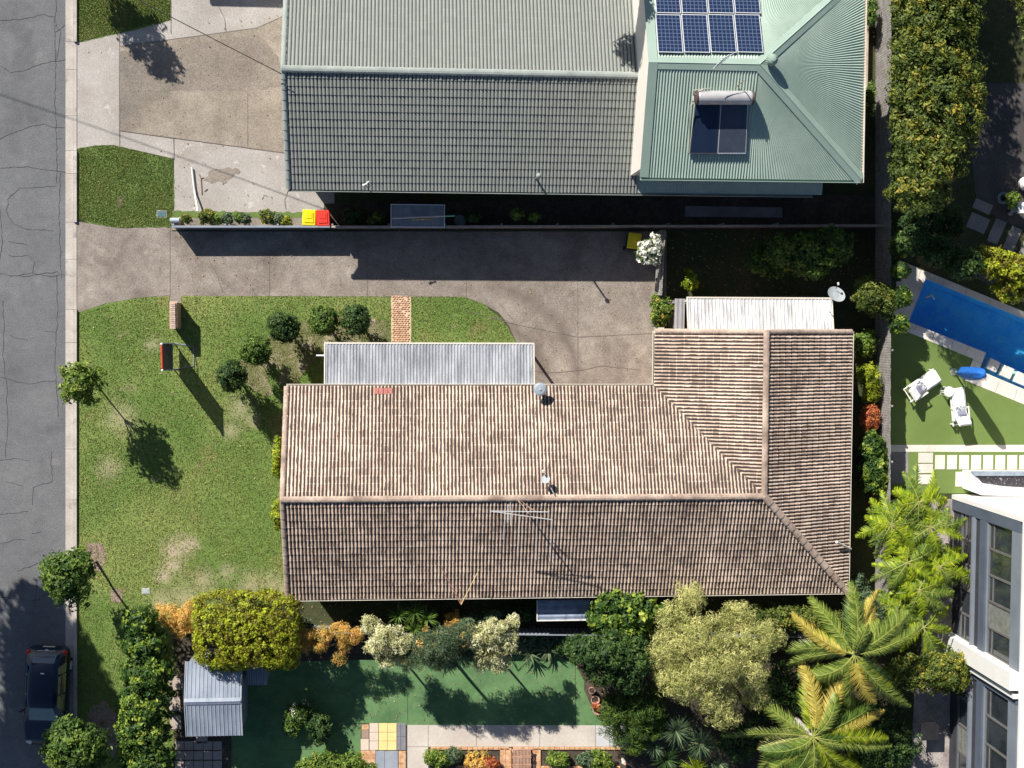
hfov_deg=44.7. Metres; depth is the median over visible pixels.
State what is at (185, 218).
strip shrub
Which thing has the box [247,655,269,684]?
lean to
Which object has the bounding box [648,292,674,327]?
mixed bush
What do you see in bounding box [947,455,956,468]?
stepping stone
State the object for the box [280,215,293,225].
strip shrub
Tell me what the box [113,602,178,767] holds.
boundary hedge
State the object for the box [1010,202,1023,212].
garden table
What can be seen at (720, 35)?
solar array
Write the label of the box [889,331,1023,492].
pool lawn
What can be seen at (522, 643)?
strap leaf plant
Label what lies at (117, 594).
footing slab
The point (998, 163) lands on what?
patio
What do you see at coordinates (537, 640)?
strap leaf plant
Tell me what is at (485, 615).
dark shrub
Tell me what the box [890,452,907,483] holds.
edge paving
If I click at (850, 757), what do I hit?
fresh bush
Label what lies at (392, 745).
paving
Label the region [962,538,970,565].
window
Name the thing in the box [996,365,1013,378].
pool block
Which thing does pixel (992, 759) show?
window
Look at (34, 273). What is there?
road cracks
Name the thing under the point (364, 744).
paving
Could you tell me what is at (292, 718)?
flower bush
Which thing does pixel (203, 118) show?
driveway
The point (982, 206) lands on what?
paving
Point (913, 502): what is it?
tree fern
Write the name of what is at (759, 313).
patio roof
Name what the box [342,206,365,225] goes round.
strip shrub
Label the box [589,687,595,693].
clay pot
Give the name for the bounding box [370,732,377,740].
paving
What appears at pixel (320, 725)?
dark bush
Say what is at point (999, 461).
stepping stone
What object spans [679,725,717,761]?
spiky plant
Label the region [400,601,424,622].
spiky plant
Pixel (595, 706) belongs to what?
pot plant
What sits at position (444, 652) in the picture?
grevillea
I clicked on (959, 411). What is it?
lounge chair
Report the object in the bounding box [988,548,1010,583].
window
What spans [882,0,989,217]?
tall hedge
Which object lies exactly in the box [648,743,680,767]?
spiky plant
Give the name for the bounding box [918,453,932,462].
stepping stone
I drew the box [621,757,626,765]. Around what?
garden ornament
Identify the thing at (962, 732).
window
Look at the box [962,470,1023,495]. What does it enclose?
roof parapet
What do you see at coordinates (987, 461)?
stepping stone
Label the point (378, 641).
cream shrub
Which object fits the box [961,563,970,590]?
window
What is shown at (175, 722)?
paving
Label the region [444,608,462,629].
golden bush
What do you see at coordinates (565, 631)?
corrugated fence
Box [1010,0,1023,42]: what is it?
edge tree
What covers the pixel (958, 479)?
stepping stone
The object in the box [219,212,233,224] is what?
strip shrub
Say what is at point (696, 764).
spiky plant
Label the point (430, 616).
spiky plant
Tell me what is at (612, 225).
timber fence
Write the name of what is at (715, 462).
house
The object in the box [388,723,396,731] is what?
paving
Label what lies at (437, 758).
bed plant
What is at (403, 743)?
paving
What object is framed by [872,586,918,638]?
tree fern
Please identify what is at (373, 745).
paving
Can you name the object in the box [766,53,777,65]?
roof vent
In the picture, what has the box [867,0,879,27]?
wall creeper
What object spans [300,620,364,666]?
orange shrub
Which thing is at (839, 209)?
side yard
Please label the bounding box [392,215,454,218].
pole
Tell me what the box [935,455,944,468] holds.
stepping stone
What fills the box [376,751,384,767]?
paving
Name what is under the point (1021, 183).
planter
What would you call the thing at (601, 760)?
bed plant
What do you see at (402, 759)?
paving
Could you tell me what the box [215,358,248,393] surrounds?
round shrub
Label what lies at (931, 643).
tree fern
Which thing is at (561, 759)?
bed plant
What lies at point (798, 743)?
palm
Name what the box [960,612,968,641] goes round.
window
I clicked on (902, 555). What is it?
tree fern
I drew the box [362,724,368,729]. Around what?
paving
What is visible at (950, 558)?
tree fern
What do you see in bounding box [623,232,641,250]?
wheelie bin
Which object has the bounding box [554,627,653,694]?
round tree
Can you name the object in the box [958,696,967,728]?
window
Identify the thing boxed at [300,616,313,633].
dark shrub
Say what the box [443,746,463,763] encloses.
bed plant
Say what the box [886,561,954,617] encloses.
tree fern
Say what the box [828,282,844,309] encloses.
satellite dish
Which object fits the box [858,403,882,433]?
red bush
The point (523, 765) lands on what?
garden bench
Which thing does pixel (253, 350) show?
round shrub
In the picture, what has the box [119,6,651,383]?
joint lines
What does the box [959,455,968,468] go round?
stepping stone
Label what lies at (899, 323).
fence plant
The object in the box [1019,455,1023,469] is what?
stepping stone
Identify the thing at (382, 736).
paving
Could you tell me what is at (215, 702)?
garden shed
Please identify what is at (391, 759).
paving
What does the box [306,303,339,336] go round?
round shrub
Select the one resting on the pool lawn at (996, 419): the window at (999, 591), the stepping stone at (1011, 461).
the stepping stone at (1011, 461)
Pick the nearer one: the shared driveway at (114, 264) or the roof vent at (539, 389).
the roof vent at (539, 389)
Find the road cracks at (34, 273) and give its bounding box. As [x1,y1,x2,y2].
[0,4,65,601]
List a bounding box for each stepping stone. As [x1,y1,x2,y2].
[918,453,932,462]
[918,464,932,472]
[918,475,932,483]
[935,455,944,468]
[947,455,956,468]
[955,472,962,486]
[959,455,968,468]
[971,455,980,469]
[983,455,992,469]
[995,455,1004,469]
[1007,455,1016,469]
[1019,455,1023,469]
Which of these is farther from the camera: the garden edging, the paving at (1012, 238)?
the paving at (1012, 238)
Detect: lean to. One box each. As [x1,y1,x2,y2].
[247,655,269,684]
[668,299,684,328]
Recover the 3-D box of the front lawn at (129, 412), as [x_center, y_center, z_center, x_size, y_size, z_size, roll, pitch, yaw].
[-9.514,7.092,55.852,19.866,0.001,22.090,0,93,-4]
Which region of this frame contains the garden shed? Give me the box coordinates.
[184,648,247,736]
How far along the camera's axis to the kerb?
54.53 m
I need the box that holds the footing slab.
[110,589,121,602]
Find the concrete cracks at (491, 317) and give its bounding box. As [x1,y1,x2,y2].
[208,189,638,373]
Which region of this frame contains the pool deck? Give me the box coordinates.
[892,260,1023,403]
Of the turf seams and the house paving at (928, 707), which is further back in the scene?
the house paving at (928, 707)
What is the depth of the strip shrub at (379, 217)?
54.60 m
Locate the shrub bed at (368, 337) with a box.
[240,316,389,396]
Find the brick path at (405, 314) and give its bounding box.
[391,297,410,341]
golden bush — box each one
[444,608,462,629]
[974,243,1023,304]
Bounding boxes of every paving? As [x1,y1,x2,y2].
[169,676,221,767]
[361,739,368,749]
[361,750,374,763]
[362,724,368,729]
[362,730,368,738]
[370,723,377,731]
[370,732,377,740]
[370,741,377,749]
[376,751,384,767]
[379,723,386,731]
[379,732,386,740]
[379,741,386,749]
[385,751,397,767]
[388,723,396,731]
[388,732,396,740]
[388,741,396,749]
[397,723,400,735]
[397,737,400,749]
[399,751,405,767]
[401,723,405,735]
[401,737,405,749]
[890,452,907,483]
[891,445,1023,451]
[911,499,953,767]
[966,212,989,233]
[972,198,992,214]
[987,218,1006,244]
[1002,226,1021,251]
[1019,242,1023,254]
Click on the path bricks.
(405, 333)
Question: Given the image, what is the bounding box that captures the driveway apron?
[74,0,333,212]
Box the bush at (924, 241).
[894,204,986,281]
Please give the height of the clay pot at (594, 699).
0.340 m
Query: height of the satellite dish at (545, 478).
0.635 m
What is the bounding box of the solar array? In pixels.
[655,0,762,52]
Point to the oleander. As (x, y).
(644, 718)
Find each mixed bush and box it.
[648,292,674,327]
[880,645,972,696]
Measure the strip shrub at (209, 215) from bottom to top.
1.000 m
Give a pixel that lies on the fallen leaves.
(278, 417)
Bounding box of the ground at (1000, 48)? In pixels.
[66,0,1023,767]
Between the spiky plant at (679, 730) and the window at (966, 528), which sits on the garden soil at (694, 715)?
the spiky plant at (679, 730)
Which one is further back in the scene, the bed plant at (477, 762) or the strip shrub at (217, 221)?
the bed plant at (477, 762)
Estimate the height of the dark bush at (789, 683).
2.607 m
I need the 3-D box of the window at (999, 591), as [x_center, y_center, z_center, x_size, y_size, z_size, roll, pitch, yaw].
[20.978,8.966,53.476,0.090,2.240,1.142,0,93,-4]
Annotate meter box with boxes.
[142,588,149,593]
[156,210,166,217]
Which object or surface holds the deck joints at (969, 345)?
on the pool deck
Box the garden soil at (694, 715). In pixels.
[174,608,890,767]
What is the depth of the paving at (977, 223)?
57.46 m
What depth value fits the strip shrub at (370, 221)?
54.56 m
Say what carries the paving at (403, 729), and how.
on the garden soil at (694, 715)
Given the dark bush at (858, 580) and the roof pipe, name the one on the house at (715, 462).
the roof pipe
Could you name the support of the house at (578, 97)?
on the ground at (1000, 48)
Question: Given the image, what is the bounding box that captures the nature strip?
[77,145,174,227]
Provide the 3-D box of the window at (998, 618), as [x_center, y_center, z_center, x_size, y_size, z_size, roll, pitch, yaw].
[20.973,10.116,53.533,0.090,2.240,1.142,0,93,-4]
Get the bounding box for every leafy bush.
[854,328,877,358]
[854,361,882,404]
[856,429,890,495]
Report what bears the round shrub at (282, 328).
on the shrub bed at (368, 337)
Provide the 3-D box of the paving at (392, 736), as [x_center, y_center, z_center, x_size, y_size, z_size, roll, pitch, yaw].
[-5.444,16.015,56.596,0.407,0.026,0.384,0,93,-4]
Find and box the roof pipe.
[835,541,851,549]
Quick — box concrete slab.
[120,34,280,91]
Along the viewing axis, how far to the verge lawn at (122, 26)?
54.12 m
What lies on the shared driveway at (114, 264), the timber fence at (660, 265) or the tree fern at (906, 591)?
the timber fence at (660, 265)
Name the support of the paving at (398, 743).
on the garden soil at (694, 715)
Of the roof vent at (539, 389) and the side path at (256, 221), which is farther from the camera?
the side path at (256, 221)
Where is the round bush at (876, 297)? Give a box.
[850,273,897,320]
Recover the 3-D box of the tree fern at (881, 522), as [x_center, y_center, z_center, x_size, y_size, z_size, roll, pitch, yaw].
[16.933,6.239,56.299,3.514,3.071,3.154,0,93,-4]
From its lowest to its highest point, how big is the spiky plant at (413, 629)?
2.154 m
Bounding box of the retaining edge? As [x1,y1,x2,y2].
[865,5,868,90]
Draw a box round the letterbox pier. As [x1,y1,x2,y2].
[169,301,181,328]
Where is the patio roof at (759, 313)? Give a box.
[685,297,833,328]
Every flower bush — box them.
[281,699,313,738]
[295,749,377,767]
[634,232,664,266]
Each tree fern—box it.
[855,490,921,559]
[870,527,941,590]
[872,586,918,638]
[885,464,953,531]
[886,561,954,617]
[886,598,951,657]
[897,496,966,561]
[913,533,969,598]
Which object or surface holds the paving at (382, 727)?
on the garden soil at (694, 715)
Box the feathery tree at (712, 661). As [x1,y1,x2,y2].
[641,580,788,731]
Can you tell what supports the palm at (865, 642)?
on the garden soil at (694, 715)
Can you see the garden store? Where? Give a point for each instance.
(403, 210)
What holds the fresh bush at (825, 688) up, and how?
on the garden soil at (694, 715)
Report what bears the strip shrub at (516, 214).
on the side yard at (839, 209)
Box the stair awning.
[536,599,589,620]
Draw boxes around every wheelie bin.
[302,209,316,225]
[316,210,331,228]
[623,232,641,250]
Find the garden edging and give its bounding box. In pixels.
[431,747,625,767]
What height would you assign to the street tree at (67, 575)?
4.330 m
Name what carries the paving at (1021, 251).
on the ground at (1000, 48)
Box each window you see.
[957,723,966,755]
[957,750,965,767]
[958,675,967,701]
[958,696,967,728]
[960,588,969,615]
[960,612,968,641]
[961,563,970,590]
[962,513,971,540]
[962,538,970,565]
[984,743,1006,767]
[985,687,1007,728]
[985,714,1006,758]
[987,601,1009,637]
[987,627,1009,664]
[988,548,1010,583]
[988,575,1010,610]
[989,523,1011,556]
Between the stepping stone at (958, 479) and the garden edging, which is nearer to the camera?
the garden edging
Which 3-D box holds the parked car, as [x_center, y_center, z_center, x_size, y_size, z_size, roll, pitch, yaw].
[-20.406,13.706,54.581,2.160,1.545,4.400,3,93,-5]
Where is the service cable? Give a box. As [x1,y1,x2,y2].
[138,0,281,73]
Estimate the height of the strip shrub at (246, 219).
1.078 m
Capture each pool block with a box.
[982,358,999,371]
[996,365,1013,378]
[1010,371,1023,385]
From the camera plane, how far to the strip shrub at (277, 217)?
54.23 m
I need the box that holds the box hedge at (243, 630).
[190,587,303,673]
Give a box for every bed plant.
[422,748,450,767]
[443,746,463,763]
[463,749,489,767]
[484,756,499,767]
[545,749,569,767]
[574,750,593,767]
[583,748,614,767]
[1005,190,1021,209]
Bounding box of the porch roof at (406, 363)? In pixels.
[324,342,534,385]
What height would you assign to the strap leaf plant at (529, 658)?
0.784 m
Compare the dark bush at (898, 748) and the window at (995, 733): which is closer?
the window at (995, 733)
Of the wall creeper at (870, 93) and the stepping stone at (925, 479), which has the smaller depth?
the wall creeper at (870, 93)
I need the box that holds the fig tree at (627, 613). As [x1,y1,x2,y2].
[584,588,673,644]
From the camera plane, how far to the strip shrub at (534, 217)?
54.70 m
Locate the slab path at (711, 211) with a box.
[685,206,781,217]
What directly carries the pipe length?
on the driveway apron
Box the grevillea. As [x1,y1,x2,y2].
[400,619,477,673]
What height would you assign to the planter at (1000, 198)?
0.480 m
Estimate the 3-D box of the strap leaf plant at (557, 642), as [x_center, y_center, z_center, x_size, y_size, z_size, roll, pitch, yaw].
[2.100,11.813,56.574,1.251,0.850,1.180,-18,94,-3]
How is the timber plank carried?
on the garden soil at (694, 715)
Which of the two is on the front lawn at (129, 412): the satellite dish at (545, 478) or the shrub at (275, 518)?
the shrub at (275, 518)
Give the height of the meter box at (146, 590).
0.044 m
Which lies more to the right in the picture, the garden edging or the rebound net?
the garden edging
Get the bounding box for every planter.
[995,192,1007,203]
[1018,177,1023,189]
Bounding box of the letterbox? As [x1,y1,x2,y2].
[170,218,180,225]
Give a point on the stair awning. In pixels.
(555, 610)
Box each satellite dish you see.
[541,470,554,494]
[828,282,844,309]
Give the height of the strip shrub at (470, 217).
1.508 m
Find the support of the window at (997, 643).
in the house at (985, 636)
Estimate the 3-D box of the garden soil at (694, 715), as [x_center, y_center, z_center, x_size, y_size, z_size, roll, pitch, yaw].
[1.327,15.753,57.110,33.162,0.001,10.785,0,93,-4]
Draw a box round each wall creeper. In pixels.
[865,79,876,116]
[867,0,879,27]
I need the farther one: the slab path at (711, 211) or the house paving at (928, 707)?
the house paving at (928, 707)
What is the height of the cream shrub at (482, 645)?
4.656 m
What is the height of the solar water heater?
1.369 m
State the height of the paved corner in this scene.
0.001 m
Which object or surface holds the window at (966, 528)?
in the house at (985, 636)
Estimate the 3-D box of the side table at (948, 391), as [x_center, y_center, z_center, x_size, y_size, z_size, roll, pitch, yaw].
[20.075,0.342,57.536,0.508,0.491,0.480,0,93,-4]
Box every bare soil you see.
[86,543,105,571]
[88,700,118,759]
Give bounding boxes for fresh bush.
[759,748,861,767]
[809,663,870,729]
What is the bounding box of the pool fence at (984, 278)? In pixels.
[957,260,1023,301]
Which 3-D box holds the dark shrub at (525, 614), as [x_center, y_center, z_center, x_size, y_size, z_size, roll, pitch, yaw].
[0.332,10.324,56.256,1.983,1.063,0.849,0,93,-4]
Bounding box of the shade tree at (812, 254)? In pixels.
[744,223,857,280]
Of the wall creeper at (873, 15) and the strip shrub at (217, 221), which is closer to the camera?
the strip shrub at (217, 221)
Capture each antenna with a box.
[490,499,552,555]
[713,53,744,85]
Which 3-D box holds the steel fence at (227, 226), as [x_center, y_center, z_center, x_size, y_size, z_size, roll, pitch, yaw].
[-11.328,-6.884,54.501,6.755,1.040,0.185,-1,93,-4]
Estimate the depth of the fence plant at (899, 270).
55.06 m
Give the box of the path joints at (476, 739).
[407,725,609,746]
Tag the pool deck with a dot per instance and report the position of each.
(913, 282)
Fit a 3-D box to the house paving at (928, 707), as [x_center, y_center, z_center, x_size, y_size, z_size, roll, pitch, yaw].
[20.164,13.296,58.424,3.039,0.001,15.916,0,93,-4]
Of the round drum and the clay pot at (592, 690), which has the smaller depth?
the round drum
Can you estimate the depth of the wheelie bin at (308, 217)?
54.12 m
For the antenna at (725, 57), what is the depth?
47.65 m
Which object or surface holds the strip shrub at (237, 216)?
on the side path at (256, 221)
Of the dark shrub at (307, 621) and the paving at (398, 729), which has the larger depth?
the paving at (398, 729)
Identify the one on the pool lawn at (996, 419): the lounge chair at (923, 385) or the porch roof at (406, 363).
the lounge chair at (923, 385)
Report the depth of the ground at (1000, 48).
57.04 m
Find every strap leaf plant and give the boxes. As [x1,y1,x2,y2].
[516,635,536,656]
[516,643,543,669]
[522,626,551,651]
[536,635,561,666]
[546,636,566,655]
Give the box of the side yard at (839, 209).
[324,195,878,229]
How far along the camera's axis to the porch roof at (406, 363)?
53.41 m
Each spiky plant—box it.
[385,601,408,625]
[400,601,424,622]
[402,620,426,637]
[415,603,438,628]
[642,729,666,759]
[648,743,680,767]
[656,705,693,749]
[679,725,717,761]
[679,747,707,767]
[706,753,729,767]
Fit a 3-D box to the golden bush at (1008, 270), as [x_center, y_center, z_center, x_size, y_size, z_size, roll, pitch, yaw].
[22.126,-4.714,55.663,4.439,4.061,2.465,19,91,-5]
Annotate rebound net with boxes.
[160,343,193,370]
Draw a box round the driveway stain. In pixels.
[204,167,240,183]
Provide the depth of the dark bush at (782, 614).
55.39 m
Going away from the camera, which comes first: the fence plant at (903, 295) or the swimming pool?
the fence plant at (903, 295)
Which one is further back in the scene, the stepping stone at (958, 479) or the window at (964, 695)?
the stepping stone at (958, 479)
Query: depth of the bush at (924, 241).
54.14 m
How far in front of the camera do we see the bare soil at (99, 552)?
55.19 m
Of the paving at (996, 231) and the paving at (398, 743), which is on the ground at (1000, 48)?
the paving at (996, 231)
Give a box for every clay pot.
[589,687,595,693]
[591,696,599,703]
[593,704,602,714]
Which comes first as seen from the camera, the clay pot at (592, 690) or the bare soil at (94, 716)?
the bare soil at (94, 716)
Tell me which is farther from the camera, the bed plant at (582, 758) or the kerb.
the bed plant at (582, 758)
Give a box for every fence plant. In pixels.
[887,312,910,334]
[888,229,915,259]
[889,261,911,281]
[891,284,913,308]
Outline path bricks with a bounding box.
[392,296,409,341]
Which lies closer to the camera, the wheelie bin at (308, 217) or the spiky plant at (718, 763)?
the wheelie bin at (308, 217)
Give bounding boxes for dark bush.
[304,709,332,745]
[712,658,827,763]
[743,602,850,636]
[844,688,922,767]
[849,572,889,630]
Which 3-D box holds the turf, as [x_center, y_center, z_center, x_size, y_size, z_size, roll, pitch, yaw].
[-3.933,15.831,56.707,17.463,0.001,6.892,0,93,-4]
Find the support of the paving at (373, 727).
on the garden soil at (694, 715)
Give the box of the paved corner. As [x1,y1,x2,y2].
[596,726,635,745]
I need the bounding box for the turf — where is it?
[231,655,609,767]
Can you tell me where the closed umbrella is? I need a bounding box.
[950,367,986,379]
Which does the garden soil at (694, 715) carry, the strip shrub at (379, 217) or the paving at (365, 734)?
the paving at (365, 734)
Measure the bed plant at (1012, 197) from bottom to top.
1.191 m
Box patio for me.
[967,83,1023,228]
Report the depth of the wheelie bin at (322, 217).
54.17 m
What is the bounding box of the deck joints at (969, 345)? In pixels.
[914,271,1017,398]
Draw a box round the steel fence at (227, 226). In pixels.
[172,224,330,228]
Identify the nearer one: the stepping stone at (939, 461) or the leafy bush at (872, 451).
the leafy bush at (872, 451)
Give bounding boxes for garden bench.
[512,749,530,767]
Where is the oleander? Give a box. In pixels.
[595,680,668,756]
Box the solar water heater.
[688,88,754,153]
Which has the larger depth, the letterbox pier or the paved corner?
the paved corner
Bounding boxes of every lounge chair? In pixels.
[901,369,941,401]
[950,387,971,426]
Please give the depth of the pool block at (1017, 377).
57.99 m
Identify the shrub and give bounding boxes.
[153,595,206,641]
[180,213,192,224]
[196,208,215,225]
[213,214,223,224]
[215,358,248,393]
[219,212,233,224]
[233,212,245,224]
[238,334,271,366]
[239,214,251,225]
[258,208,275,224]
[265,309,300,343]
[270,498,280,530]
[271,435,281,478]
[272,213,283,223]
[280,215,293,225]
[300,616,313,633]
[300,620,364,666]
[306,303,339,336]
[338,303,371,336]
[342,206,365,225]
[359,613,413,674]
[365,217,374,225]
[368,210,386,224]
[460,609,501,629]
[464,210,481,222]
[464,612,520,674]
[500,605,536,622]
[509,208,524,221]
[528,212,540,222]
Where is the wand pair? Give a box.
[441,567,478,604]
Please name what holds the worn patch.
on the nature strip
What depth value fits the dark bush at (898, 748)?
56.85 m
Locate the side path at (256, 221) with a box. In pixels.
[172,208,323,229]
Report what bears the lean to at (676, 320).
on the ground at (1000, 48)
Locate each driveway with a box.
[77,221,666,383]
[120,17,283,152]
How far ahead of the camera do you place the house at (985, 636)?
54.51 m
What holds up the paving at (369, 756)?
on the garden soil at (694, 715)
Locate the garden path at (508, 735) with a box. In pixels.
[407,725,625,767]
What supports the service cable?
attached to the utility pole
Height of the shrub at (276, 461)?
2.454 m
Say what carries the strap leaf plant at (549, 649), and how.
on the garden soil at (694, 715)
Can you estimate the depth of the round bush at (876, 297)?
54.93 m
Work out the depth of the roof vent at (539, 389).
52.81 m
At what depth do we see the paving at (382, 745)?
56.57 m
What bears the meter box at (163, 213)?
on the nature strip
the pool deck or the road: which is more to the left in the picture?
the road
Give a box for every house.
[280,0,866,197]
[280,327,853,600]
[941,494,1023,767]
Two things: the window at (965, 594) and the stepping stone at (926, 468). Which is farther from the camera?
the stepping stone at (926, 468)
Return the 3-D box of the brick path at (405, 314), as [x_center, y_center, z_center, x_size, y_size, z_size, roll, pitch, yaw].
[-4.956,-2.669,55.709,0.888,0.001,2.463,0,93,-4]
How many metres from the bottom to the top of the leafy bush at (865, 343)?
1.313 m
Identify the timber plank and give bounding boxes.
[181,673,184,711]
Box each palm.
[722,660,891,767]
[784,580,921,709]
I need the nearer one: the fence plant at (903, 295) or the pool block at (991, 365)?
the fence plant at (903, 295)
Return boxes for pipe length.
[191,167,198,211]
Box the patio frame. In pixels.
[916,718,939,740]
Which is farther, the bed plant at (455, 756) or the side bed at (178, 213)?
the bed plant at (455, 756)
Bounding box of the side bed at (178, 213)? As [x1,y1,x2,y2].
[173,210,302,218]
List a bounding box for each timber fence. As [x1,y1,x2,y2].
[331,223,886,228]
[651,230,665,295]
[875,0,893,620]
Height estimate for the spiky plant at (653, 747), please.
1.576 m
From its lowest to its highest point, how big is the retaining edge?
0.500 m
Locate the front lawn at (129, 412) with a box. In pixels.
[77,296,516,767]
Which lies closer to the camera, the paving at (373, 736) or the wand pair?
the wand pair
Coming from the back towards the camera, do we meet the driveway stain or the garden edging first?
the garden edging
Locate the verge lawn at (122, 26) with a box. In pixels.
[78,0,170,41]
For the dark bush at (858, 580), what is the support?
on the garden soil at (694, 715)
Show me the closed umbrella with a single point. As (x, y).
(971, 373)
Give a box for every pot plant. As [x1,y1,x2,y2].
[590,702,600,710]
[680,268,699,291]
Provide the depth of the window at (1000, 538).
53.54 m
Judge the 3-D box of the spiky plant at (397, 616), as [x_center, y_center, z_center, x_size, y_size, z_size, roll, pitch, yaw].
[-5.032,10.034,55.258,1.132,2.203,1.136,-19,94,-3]
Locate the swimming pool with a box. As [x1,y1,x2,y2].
[909,279,1023,388]
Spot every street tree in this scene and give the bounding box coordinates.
[37,545,97,612]
[38,713,112,767]
[56,360,107,407]
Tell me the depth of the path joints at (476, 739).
56.89 m
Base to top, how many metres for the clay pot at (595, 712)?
0.340 m
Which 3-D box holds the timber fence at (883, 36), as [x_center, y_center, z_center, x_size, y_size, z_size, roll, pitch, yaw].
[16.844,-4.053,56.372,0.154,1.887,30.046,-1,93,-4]
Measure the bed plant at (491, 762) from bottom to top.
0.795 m
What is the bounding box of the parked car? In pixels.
[18,645,72,744]
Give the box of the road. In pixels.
[0,0,65,767]
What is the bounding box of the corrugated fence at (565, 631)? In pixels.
[307,625,879,638]
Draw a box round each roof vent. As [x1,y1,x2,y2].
[533,383,546,395]
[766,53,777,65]
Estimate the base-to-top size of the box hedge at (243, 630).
3.881 m
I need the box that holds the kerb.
[66,0,76,767]
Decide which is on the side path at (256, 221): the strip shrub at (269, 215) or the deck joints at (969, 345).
the strip shrub at (269, 215)
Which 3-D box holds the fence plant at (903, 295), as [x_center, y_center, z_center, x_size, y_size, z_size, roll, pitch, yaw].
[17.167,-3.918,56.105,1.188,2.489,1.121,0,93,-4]
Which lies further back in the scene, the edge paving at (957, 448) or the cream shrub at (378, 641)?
the edge paving at (957, 448)
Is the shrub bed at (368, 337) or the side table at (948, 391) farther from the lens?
the side table at (948, 391)
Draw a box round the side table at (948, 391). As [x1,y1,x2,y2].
[940,386,953,396]
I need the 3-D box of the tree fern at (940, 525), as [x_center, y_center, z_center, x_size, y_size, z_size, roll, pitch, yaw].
[18.565,6.560,56.534,3.527,2.884,3.100,0,93,-4]
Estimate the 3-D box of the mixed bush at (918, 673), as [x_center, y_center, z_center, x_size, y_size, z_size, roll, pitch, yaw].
[18.608,12.918,56.677,4.358,3.297,2.257,-7,93,-4]
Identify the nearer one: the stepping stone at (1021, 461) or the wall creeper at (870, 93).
the wall creeper at (870, 93)
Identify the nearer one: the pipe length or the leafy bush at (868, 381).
the pipe length
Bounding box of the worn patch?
[117,196,121,207]
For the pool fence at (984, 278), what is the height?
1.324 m
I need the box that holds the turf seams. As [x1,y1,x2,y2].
[287,667,575,749]
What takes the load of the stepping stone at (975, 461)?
on the pool lawn at (996, 419)
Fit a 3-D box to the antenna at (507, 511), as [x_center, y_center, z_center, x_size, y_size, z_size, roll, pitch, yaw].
[0.330,6.018,51.215,2.570,1.432,2.507,0,93,-4]
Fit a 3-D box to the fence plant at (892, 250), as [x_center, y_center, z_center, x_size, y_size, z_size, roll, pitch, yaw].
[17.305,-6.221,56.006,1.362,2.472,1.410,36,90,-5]
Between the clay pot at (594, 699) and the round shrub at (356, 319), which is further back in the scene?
the clay pot at (594, 699)
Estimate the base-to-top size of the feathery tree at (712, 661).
5.912 m
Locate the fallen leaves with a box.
[78,15,872,766]
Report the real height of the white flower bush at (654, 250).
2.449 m
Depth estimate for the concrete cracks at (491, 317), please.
56.09 m
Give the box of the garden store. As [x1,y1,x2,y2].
[391,204,444,228]
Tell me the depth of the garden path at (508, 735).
56.95 m
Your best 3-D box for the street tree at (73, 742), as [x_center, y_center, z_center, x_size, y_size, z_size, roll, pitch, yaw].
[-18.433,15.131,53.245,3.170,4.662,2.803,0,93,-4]
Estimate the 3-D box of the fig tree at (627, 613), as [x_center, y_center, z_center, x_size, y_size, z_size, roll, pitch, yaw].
[5.066,10.172,55.307,3.760,3.673,2.769,21,91,-5]
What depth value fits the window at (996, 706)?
53.91 m
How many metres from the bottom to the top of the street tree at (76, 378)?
4.166 m
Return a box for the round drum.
[454,215,465,224]
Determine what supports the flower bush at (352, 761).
on the turf
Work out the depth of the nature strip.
54.50 m
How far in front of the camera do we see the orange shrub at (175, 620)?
54.02 m
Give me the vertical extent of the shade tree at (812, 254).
3.412 m

